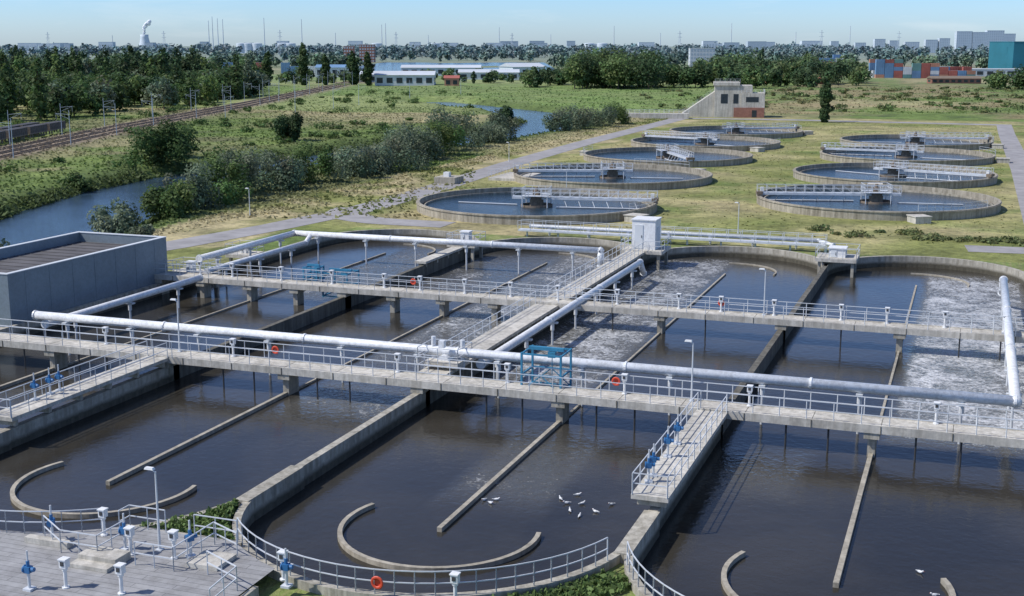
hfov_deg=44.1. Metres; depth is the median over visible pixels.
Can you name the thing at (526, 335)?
air pipe
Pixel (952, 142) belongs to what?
circular clarifier
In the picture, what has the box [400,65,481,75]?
white warehouse
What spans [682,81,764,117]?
building
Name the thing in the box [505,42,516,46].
factory hall
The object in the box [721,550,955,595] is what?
curved flow baffle
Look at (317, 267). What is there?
blue hoist frame
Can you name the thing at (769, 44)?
apartment tower
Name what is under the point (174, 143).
hawthorn shrub
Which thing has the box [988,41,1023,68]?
teal warehouse
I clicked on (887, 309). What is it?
control pedestal
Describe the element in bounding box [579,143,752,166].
circular clarifier
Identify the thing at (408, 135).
willow shrub
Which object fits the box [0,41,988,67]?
distant tree line
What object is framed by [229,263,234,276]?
control pedestal
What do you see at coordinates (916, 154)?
circular clarifier
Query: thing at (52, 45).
factory hall
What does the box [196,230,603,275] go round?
air main pipe
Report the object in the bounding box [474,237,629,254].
end wall
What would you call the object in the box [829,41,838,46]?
apartment tower
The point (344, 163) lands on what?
willow shrub
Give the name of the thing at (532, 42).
factory hall
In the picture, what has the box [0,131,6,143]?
freight wagon
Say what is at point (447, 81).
windows
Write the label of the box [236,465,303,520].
wall nose
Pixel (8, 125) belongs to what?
catenary mast
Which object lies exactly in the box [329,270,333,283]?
control pedestal
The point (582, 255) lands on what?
curved flow baffle
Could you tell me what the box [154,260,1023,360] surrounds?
concrete footbridge
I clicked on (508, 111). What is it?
round shrub
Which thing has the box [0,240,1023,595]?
aeration tank water
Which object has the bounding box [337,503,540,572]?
curved flow baffle
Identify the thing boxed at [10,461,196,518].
curved flow baffle
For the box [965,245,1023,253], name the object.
service road
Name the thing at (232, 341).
control pedestal
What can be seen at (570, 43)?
factory hall
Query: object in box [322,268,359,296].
blue hoist frame
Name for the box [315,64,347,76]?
white warehouse
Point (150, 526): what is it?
end wall
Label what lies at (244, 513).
end wall
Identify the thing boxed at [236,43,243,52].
storage tank
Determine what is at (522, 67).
white warehouse
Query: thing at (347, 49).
brick apartment block
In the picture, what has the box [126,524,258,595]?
platform edge kerb
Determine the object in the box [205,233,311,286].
air pipe
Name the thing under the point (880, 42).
apartment tower
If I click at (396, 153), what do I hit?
willow shrub
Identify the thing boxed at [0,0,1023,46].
sky
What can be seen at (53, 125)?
freight wagon
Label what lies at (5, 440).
wall nose
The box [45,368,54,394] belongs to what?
penstock actuator
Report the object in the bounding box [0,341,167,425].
wall walkway
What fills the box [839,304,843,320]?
control pedestal
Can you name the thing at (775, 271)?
curved flow baffle
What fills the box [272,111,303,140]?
round shrub
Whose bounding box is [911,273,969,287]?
curved flow baffle
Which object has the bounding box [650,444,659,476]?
penstock actuator
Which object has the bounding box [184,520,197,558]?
penstock actuator
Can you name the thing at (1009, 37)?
apartment tower
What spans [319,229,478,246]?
end wall
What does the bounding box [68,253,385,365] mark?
flow baffle
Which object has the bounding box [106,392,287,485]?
flow baffle
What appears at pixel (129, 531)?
control pedestal
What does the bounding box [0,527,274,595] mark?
plank platform
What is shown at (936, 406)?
control pedestal
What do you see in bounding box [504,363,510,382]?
control pedestal
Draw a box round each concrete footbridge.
[0,318,1023,466]
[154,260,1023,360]
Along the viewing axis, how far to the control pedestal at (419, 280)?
115.05 m
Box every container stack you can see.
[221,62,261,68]
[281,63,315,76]
[812,55,843,63]
[869,59,975,77]
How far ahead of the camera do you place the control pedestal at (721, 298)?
105.80 m
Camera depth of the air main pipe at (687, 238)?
148.57 m
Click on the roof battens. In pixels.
(53, 255)
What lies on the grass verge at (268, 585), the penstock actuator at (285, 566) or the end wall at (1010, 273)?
the penstock actuator at (285, 566)
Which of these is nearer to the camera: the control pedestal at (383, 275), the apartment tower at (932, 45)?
the control pedestal at (383, 275)
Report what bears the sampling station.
on the ground at (885, 245)
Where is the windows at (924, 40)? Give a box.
[924,40,937,52]
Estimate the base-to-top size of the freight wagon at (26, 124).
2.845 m
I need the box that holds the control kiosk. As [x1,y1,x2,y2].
[621,216,670,269]
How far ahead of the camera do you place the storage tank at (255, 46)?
3420.67 m
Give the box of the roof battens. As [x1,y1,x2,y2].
[0,242,120,272]
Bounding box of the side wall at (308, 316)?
[174,248,470,379]
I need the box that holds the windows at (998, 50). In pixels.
[994,47,1023,67]
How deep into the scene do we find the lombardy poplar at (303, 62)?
721.45 m
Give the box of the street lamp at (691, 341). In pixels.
[684,340,693,401]
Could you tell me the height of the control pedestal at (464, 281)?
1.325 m
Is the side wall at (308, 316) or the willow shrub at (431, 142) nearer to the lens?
the side wall at (308, 316)
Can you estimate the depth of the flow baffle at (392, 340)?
109.31 m
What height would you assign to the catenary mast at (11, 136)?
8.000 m
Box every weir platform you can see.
[167,257,220,292]
[225,240,263,270]
[446,230,485,260]
[815,242,860,277]
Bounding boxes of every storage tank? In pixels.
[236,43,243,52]
[244,43,251,52]
[252,43,261,50]
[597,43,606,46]
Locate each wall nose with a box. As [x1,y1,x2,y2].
[0,428,11,453]
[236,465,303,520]
[614,510,659,569]
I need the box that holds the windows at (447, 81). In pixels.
[446,80,456,83]
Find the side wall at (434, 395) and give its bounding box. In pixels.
[426,256,641,406]
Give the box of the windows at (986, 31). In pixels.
[986,31,1003,44]
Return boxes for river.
[0,102,561,246]
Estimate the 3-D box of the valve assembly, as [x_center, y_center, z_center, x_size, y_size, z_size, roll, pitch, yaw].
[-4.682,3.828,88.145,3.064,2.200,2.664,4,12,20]
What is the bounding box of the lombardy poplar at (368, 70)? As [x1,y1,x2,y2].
[362,51,374,85]
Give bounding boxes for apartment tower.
[766,42,774,46]
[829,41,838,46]
[854,43,865,48]
[873,39,885,46]
[888,40,898,49]
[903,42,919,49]
[923,40,937,52]
[938,38,949,49]
[954,31,972,53]
[972,32,986,48]
[985,30,1004,47]
[1004,34,1015,40]
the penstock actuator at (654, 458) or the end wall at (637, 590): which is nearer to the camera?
the end wall at (637, 590)
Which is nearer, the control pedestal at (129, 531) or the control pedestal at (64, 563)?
the control pedestal at (64, 563)
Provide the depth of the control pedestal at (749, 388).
78.16 m
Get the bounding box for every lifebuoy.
[272,346,278,353]
[371,576,382,588]
[612,377,619,385]
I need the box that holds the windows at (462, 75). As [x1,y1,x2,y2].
[461,74,516,77]
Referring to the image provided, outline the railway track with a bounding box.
[0,81,359,157]
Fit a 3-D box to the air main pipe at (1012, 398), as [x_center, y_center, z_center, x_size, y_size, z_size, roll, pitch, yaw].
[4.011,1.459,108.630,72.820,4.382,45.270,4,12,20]
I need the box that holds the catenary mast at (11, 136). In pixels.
[0,119,13,157]
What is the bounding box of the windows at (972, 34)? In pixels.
[972,34,986,48]
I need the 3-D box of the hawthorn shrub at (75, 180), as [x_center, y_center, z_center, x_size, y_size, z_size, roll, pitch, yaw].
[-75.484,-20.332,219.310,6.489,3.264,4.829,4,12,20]
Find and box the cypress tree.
[818,77,834,122]
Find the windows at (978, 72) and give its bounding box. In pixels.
[977,71,1011,74]
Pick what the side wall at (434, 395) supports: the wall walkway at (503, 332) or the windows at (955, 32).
the wall walkway at (503, 332)
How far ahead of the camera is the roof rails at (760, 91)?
407.19 m
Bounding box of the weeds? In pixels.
[139,498,631,595]
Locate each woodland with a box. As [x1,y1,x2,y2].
[0,44,271,121]
[24,46,1023,89]
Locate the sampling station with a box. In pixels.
[434,166,540,183]
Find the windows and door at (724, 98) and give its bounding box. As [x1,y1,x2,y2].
[721,94,758,116]
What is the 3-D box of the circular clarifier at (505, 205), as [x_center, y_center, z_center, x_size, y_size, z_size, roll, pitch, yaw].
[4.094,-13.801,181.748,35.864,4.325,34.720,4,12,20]
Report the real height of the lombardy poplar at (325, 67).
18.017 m
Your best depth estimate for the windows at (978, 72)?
935.22 m
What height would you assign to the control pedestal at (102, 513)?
1.325 m
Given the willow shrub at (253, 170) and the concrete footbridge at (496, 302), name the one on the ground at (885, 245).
the willow shrub at (253, 170)
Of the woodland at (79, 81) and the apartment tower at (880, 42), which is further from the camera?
the apartment tower at (880, 42)
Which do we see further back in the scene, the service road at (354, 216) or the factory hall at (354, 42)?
the factory hall at (354, 42)
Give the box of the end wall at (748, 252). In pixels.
[642,246,826,268]
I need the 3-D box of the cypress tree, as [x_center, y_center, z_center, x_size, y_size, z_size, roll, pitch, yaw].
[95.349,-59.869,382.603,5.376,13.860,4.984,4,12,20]
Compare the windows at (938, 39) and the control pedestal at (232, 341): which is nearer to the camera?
the control pedestal at (232, 341)
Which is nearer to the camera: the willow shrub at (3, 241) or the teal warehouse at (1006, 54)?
the willow shrub at (3, 241)
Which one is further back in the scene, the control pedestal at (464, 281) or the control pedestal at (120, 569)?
the control pedestal at (464, 281)
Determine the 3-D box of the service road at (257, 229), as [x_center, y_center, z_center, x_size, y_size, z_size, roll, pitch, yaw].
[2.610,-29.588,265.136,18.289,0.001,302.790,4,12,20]
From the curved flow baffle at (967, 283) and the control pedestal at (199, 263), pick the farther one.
the curved flow baffle at (967, 283)
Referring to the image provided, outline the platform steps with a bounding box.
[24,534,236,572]
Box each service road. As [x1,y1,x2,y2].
[166,119,683,250]
[327,207,454,226]
[689,118,1010,125]
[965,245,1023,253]
[997,125,1023,222]
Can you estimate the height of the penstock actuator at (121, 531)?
1.750 m
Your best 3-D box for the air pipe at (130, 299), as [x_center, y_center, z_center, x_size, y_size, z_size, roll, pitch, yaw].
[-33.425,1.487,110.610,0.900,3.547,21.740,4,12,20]
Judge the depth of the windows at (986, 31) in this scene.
3223.84 m
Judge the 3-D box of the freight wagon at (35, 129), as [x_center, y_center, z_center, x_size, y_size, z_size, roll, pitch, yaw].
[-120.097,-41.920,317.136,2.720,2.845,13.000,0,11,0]
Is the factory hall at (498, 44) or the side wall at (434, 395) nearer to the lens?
the side wall at (434, 395)
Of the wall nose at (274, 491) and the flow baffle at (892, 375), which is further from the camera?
the flow baffle at (892, 375)
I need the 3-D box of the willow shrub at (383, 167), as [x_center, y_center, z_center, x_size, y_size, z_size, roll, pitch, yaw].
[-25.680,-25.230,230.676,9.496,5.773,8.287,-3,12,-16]
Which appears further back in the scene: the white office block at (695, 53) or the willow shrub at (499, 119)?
the white office block at (695, 53)
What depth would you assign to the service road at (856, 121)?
387.38 m
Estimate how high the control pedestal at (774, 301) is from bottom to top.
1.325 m
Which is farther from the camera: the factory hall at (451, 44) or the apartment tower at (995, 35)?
the factory hall at (451, 44)
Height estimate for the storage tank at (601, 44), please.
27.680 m
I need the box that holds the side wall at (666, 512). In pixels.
[649,426,720,528]
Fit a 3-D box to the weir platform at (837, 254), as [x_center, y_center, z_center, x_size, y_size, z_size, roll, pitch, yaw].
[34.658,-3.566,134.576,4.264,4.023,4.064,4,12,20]
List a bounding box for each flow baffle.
[0,367,53,389]
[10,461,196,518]
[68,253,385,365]
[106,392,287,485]
[299,262,547,388]
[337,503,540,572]
[403,244,435,254]
[437,420,560,531]
[558,252,596,264]
[569,273,725,415]
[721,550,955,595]
[729,262,776,275]
[833,453,872,587]
[880,285,916,415]
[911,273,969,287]
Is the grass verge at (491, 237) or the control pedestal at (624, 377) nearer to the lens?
the control pedestal at (624, 377)
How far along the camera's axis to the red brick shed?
711.44 m
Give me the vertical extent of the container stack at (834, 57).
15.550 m
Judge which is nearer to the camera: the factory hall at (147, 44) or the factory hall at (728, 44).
the factory hall at (147, 44)
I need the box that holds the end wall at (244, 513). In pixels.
[232,500,619,595]
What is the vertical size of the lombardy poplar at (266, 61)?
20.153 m
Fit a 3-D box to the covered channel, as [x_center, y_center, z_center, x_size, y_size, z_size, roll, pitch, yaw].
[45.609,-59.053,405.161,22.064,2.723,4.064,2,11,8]
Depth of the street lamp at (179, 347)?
91.90 m
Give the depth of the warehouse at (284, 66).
913.97 m
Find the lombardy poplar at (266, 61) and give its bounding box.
[261,51,273,85]
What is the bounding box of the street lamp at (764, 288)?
[759,268,765,314]
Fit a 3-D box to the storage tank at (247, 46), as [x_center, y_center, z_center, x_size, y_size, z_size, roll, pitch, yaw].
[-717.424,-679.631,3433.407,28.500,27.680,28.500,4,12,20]
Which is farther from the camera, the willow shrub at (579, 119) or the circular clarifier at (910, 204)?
the willow shrub at (579, 119)
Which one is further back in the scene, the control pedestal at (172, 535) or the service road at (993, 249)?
the service road at (993, 249)
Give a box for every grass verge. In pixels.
[184,521,634,595]
[342,227,1023,270]
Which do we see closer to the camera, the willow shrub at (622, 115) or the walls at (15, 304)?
the walls at (15, 304)
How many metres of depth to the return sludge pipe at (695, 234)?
149.38 m
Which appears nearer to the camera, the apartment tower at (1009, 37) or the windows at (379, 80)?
the windows at (379, 80)
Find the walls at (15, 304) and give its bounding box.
[0,233,167,326]
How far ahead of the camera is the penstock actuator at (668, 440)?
68.45 m
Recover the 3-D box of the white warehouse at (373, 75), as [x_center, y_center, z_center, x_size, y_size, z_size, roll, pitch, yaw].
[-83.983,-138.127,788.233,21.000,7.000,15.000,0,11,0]
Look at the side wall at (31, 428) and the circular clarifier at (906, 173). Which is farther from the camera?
the circular clarifier at (906, 173)
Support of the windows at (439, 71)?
in the white warehouse at (439, 69)
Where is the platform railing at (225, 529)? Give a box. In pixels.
[0,504,683,595]
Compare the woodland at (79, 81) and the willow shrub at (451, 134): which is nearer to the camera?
the willow shrub at (451, 134)
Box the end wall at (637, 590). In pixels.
[624,555,652,595]
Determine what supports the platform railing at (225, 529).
on the plank platform at (143, 576)
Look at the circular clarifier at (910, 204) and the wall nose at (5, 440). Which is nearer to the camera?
the wall nose at (5, 440)
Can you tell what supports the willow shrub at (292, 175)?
on the ground at (885, 245)
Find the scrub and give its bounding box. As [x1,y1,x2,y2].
[0,85,1023,245]
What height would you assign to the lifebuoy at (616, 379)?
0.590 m
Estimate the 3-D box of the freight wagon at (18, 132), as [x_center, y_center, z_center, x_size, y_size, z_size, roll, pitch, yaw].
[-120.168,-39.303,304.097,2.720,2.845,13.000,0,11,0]
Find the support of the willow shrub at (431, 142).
on the ground at (885, 245)
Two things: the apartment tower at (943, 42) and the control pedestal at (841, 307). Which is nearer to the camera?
the control pedestal at (841, 307)
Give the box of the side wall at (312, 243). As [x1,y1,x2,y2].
[0,237,316,334]
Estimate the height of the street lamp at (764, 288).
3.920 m
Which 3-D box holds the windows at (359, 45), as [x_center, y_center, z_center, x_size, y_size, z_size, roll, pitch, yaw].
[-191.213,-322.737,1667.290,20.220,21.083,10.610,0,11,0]
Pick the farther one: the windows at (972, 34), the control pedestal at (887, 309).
the windows at (972, 34)
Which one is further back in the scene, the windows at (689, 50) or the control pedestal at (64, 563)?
the windows at (689, 50)
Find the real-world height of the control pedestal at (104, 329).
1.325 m
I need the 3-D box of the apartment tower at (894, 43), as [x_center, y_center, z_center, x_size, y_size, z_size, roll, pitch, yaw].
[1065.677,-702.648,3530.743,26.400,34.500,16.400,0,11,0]
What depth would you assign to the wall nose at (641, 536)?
60.17 m
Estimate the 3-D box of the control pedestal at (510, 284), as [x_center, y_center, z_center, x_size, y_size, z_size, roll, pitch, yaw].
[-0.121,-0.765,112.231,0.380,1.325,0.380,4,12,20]
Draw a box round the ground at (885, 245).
[0,46,1023,270]
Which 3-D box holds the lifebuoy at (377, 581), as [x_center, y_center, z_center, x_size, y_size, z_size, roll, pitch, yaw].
[-5.657,11.949,53.046,0.590,0.590,0.134,4,12,20]
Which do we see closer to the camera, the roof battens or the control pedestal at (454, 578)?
the control pedestal at (454, 578)
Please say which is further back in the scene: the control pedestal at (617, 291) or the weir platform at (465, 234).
the weir platform at (465, 234)
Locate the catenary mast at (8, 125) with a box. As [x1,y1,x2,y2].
[7,110,19,144]
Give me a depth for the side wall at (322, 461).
76.23 m
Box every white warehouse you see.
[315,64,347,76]
[360,71,374,81]
[374,71,435,85]
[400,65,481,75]
[458,69,519,79]
[498,63,543,78]
[972,68,1019,75]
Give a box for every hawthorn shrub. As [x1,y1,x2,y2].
[57,172,92,189]
[124,119,200,164]
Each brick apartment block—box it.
[344,46,354,55]
[359,44,375,61]
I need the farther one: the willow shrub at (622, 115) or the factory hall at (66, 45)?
the factory hall at (66, 45)
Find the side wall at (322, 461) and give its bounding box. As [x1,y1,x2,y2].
[295,392,425,485]
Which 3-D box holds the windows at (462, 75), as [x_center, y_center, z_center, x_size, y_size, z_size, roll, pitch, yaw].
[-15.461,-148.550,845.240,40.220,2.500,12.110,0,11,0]
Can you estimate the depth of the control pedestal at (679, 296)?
106.98 m
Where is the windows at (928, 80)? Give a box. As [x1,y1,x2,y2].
[928,80,979,81]
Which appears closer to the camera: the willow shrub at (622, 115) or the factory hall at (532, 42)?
the willow shrub at (622, 115)
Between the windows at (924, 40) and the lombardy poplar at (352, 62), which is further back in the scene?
the windows at (924, 40)
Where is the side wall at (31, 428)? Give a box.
[3,366,173,447]
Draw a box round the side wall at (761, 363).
[721,266,826,435]
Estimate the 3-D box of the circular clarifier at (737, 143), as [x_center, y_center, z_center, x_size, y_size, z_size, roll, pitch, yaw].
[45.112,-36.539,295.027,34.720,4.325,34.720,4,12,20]
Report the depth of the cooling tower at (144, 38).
8789.15 m
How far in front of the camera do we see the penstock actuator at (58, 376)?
81.62 m
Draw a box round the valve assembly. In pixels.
[417,336,471,369]
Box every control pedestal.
[57,556,70,588]
[97,507,108,536]
[101,326,107,344]
[113,562,126,594]
[123,525,134,555]
[167,529,178,559]
[197,261,202,274]
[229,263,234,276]
[229,338,235,356]
[276,549,288,580]
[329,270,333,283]
[382,273,386,287]
[394,353,400,372]
[417,276,421,290]
[449,571,460,595]
[462,278,466,293]
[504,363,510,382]
[508,282,512,296]
[555,285,560,299]
[615,289,619,304]
[621,373,627,394]
[677,293,681,308]
[719,296,723,311]
[746,384,753,406]
[772,299,776,315]
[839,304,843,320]
[885,307,889,323]
[933,401,940,424]
[942,311,947,327]
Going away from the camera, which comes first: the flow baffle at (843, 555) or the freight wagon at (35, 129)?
the flow baffle at (843, 555)
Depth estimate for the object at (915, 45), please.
3521.73 m
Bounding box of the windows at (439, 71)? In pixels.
[403,70,458,73]
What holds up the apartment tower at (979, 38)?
on the ground at (885, 245)
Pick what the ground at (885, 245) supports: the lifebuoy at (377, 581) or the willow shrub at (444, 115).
the willow shrub at (444, 115)
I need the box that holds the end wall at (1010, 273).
[824,255,1023,284]
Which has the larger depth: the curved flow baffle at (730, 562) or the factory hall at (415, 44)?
the factory hall at (415, 44)
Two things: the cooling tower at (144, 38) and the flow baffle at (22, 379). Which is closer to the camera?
the flow baffle at (22, 379)
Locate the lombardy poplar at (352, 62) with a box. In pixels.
[345,50,359,84]
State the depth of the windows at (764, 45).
3394.26 m
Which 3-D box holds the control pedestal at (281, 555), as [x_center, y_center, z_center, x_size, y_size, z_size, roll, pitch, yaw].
[-9.921,11.590,54.744,0.380,1.325,0.380,4,12,20]
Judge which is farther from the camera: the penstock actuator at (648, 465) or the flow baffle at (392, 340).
the flow baffle at (392, 340)
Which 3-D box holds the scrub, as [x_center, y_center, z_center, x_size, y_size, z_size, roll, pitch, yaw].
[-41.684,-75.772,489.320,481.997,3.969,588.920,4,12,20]
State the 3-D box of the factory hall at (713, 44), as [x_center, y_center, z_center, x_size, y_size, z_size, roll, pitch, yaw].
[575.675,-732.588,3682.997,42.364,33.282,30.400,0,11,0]
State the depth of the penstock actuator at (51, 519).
58.27 m
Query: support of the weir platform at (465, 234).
in the aeration tank water
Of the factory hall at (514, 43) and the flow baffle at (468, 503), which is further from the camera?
the factory hall at (514, 43)
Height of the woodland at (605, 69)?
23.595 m
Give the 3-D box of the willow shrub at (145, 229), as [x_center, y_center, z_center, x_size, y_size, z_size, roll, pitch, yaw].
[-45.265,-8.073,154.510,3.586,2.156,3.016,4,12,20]
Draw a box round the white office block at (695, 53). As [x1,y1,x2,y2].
[688,48,714,66]
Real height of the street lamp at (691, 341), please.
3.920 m
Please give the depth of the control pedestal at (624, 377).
80.82 m
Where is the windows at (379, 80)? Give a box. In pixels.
[377,77,435,82]
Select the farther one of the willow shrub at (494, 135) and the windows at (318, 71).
the windows at (318, 71)
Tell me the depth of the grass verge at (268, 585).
54.88 m
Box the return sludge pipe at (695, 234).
[529,224,835,252]
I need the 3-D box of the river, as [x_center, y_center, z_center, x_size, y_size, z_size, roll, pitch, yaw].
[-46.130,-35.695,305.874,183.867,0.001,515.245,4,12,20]
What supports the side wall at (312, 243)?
in the aeration tank water
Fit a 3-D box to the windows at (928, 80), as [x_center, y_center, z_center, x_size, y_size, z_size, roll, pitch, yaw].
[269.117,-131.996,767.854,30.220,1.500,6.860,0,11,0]
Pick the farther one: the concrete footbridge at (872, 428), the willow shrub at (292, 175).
the willow shrub at (292, 175)
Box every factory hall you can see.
[18,43,37,52]
[37,43,63,49]
[64,43,73,51]
[98,42,115,48]
[144,42,155,48]
[348,41,362,45]
[409,42,420,48]
[440,43,457,46]
[487,43,502,47]
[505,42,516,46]
[529,41,543,44]
[534,43,546,46]
[566,41,574,47]
[638,42,654,46]
[701,41,717,48]
[722,42,739,47]
[746,41,766,49]
[800,41,822,46]
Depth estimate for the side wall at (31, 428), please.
83.02 m
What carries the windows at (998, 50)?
in the teal warehouse at (1006, 54)
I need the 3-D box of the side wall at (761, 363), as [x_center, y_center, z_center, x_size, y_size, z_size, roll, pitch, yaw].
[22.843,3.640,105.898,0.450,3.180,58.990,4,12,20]
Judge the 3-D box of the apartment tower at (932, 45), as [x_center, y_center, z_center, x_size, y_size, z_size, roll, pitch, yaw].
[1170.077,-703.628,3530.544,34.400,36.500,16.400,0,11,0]
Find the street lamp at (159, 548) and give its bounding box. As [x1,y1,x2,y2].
[144,466,164,551]
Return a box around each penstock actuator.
[21,550,36,591]
[30,373,39,400]
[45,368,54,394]
[46,505,55,537]
[54,364,63,391]
[118,513,128,550]
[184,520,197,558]
[280,548,293,588]
[644,449,654,483]
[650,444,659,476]
[663,426,673,457]
[673,414,683,444]
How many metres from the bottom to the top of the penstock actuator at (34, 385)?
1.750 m
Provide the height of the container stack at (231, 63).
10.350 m
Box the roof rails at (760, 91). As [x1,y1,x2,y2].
[689,80,764,106]
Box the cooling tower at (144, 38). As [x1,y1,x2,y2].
[139,20,150,45]
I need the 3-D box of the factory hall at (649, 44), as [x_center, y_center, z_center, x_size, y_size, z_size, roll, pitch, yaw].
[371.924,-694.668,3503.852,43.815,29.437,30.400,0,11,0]
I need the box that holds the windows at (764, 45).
[746,44,765,49]
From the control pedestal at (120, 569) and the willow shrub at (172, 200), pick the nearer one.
the control pedestal at (120, 569)
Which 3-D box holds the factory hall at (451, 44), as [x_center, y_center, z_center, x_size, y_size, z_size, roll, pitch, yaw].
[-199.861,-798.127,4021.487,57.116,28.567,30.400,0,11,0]
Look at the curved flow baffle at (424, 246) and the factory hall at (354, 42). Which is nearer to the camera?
the curved flow baffle at (424, 246)
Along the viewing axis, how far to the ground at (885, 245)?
274.16 m
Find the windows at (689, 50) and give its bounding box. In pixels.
[689,50,714,65]
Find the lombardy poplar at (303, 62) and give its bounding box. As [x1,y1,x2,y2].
[296,42,309,84]
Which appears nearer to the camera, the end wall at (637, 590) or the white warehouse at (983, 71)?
the end wall at (637, 590)
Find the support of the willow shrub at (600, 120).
on the ground at (885, 245)
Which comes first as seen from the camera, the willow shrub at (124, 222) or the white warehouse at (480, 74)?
the willow shrub at (124, 222)
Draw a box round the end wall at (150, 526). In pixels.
[2,501,239,530]
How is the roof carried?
attached to the walls at (15, 304)
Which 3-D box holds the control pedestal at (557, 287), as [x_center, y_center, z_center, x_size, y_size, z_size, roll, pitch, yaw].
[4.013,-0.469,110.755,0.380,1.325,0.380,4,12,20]
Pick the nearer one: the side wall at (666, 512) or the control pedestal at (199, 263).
the side wall at (666, 512)
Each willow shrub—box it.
[0,238,9,246]
[86,197,143,233]
[128,224,154,235]
[138,178,197,217]
[162,158,224,210]
[197,154,253,204]
[213,145,264,191]
[251,148,308,191]
[279,137,335,184]
[318,143,380,179]
[350,143,394,174]
[371,135,433,171]
[380,125,428,165]
[397,120,444,159]
[420,103,473,149]
[423,119,466,155]
[440,111,487,147]
[476,123,509,143]
[485,108,521,140]
[541,108,573,130]
[560,103,593,129]
[579,105,617,126]
[601,101,630,123]
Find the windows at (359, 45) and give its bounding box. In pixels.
[359,45,374,61]
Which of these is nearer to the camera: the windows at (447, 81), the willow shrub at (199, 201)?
the willow shrub at (199, 201)
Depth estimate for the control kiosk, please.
137.88 m
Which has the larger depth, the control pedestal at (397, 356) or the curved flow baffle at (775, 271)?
the curved flow baffle at (775, 271)
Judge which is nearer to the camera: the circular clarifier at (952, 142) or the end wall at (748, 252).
the end wall at (748, 252)
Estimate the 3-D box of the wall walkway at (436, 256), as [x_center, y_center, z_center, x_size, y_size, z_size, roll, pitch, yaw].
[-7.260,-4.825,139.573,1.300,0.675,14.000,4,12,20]
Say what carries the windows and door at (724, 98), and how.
attached to the building
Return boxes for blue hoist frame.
[302,264,324,280]
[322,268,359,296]
[520,345,571,388]
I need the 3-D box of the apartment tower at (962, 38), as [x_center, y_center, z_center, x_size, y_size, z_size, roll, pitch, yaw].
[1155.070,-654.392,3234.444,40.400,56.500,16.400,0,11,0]
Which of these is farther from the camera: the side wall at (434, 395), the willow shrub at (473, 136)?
the willow shrub at (473, 136)
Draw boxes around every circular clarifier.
[416,185,658,224]
[513,158,712,190]
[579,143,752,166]
[630,130,780,151]
[669,122,813,138]
[756,182,1001,223]
[793,159,997,188]
[820,142,1009,165]
[839,131,1004,149]
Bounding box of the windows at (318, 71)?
[317,70,342,74]
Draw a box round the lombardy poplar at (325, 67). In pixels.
[320,54,330,84]
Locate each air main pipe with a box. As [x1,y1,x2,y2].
[32,276,1022,443]
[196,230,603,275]
[518,219,826,252]
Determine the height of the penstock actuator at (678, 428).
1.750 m
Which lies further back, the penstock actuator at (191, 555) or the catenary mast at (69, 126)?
the catenary mast at (69, 126)
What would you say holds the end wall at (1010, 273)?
in the aeration tank water
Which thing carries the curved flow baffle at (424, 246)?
in the aeration tank water
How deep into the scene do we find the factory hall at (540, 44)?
3646.23 m
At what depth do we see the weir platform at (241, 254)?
137.24 m
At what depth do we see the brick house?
764.77 m
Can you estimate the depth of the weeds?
55.75 m
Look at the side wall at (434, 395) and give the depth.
93.82 m
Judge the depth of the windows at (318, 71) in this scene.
907.55 m
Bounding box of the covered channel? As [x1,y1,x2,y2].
[626,109,688,118]
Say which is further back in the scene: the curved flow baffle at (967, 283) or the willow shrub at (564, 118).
the willow shrub at (564, 118)
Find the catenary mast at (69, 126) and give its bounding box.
[56,110,70,143]
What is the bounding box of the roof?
[0,241,127,272]
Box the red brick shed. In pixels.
[444,75,459,85]
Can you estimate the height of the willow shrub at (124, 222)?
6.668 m
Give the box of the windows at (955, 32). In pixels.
[954,32,971,49]
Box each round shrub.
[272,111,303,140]
[499,105,514,120]
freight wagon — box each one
[0,125,19,129]
[0,127,27,141]
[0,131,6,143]
[15,122,39,126]
[21,124,47,137]
[39,121,65,133]
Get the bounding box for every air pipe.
[41,274,202,338]
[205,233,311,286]
[476,259,646,378]
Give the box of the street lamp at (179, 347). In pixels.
[170,298,182,351]
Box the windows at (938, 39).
[938,39,949,47]
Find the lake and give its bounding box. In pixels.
[359,62,554,70]
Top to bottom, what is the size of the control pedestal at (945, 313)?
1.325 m
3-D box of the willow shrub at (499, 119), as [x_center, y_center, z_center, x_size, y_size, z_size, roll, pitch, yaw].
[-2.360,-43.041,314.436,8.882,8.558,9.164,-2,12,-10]
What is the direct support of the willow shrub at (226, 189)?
on the ground at (885, 245)
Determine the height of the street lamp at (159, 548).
3.920 m
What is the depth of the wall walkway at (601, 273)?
123.77 m
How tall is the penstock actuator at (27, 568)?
1.750 m
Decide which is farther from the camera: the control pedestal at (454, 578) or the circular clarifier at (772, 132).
the circular clarifier at (772, 132)
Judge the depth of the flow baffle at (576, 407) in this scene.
103.14 m
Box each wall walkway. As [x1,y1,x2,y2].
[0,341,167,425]
[414,291,557,374]
[415,247,468,266]
[543,240,645,299]
[631,392,727,507]
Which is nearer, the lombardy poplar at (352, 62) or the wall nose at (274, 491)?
the wall nose at (274, 491)
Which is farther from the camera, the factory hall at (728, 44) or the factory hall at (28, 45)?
the factory hall at (728, 44)
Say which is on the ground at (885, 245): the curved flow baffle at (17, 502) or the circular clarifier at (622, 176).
the circular clarifier at (622, 176)
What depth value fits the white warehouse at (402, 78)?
725.71 m

